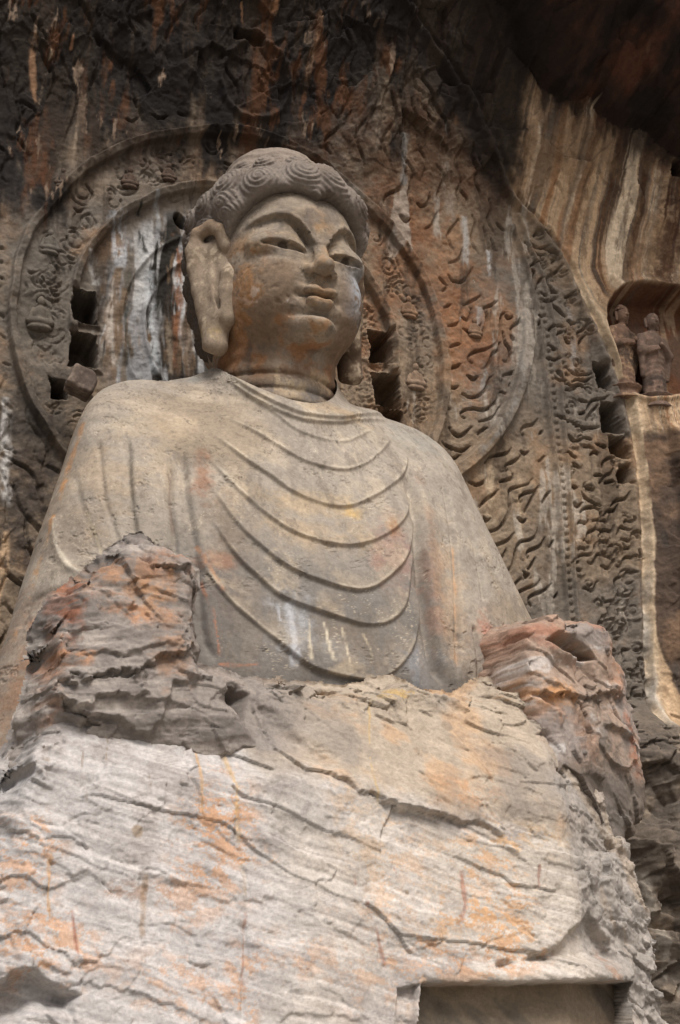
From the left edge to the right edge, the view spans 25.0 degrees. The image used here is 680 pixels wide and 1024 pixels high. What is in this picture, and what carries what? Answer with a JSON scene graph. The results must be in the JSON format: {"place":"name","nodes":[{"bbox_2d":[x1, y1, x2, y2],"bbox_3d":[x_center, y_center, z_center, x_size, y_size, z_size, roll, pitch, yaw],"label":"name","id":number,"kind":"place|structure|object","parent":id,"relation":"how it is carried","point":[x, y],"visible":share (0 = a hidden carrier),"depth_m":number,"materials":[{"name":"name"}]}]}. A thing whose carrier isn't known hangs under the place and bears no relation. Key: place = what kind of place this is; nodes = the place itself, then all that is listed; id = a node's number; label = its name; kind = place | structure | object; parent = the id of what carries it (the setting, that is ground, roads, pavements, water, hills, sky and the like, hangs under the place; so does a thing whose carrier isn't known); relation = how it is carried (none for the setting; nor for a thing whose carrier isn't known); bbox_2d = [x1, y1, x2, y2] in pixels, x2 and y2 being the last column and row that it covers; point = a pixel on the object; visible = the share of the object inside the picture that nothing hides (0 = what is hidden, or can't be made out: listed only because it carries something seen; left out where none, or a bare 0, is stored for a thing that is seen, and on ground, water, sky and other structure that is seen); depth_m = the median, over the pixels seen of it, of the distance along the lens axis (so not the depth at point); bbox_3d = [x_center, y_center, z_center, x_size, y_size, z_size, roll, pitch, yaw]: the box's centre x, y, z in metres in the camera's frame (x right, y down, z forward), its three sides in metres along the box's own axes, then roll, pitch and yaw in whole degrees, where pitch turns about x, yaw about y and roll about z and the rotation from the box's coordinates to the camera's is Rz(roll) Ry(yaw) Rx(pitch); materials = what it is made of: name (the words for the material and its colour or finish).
{"place":"outdoors","nodes":[
{"label":"outdoors","id":0,"kind":"place"},
{"bbox_2d":[409,0,679,1023],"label":"cliff","id":1,"kind":"structure","parent":0,"point":[579,102],"depth_m":32.35,"materials":[{"name":"stone"}]},
{"bbox_2d":[64,363,97,401],"bbox_3d":[-4.559,-2.256,26.859,0.566,0.536,0.582,8,-21,-20],"label":"loose stone","id":2,"kind":"object","parent":1,"relation":"on","point":[81,382],"visible":1,"depth_m":26.64,"materials":[{"name":"stone"}]},
{"bbox_2d":[0,0,650,709],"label":"mandorla","id":3,"kind":"object","parent":1,"relation":"attached to","point":[376,102],"visible":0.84,"depth_m":30.90,"materials":[{"name":"stone"}]},
{"bbox_2d":[4,123,451,460],"bbox_3d":[-2.012,-3.332,29.483,8.920,8.900,1.364,8,-21,-20],"label":"round halo","id":4,"kind":"object","parent":3,"relation":"attached to","point":[96,277],"visible":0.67,"depth_m":29.05,"materials":[{"name":"stone"}]},
{"bbox_2d":[0,661,667,1023],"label":"broken rock","id":5,"kind":"object","parent":1,"relation":"attached to","point":[387,849],"visible":0.93,"depth_m":18.97,"materials":[{"name":"stone"}]},
{"bbox_2d":[5,531,256,767],"bbox_3d":[-2.401,2.142,19.921,3.546,4.320,1.471,8,-21,-20],"label":"rock stub","id":6,"kind":"object","parent":5,"relation":"on","point":[113,649],"visible":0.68,"depth_m":19.48,"materials":[{"name":"stone"}]},
{"bbox_2d":[0,147,644,843],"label":"buddha statue","id":7,"kind":"object","parent":5,"relation":"on","point":[286,497],"visible":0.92,"depth_m":23.45,"materials":[{"name":"stone"}]},
{"bbox_2d":[609,304,641,398],"bbox_3d":[6.059,-3.387,32.676,0.828,2.281,0.756,1,-19,-2],"label":"monk statue","id":8,"kind":"object","parent":1,"relation":"on","point":[625,337],"visible":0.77,"depth_m":32.46,"materials":[{"name":"stone"}]},
{"bbox_2d":[636,313,673,406],"bbox_3d":[6.676,-3.182,32.668,0.926,2.272,0.780,10,-22,-26],"label":"monk statue","id":9,"kind":"object","parent":1,"relation":"on","point":[655,356],"visible":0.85,"depth_m":32.45,"materials":[{"name":"stone"}]}
]}

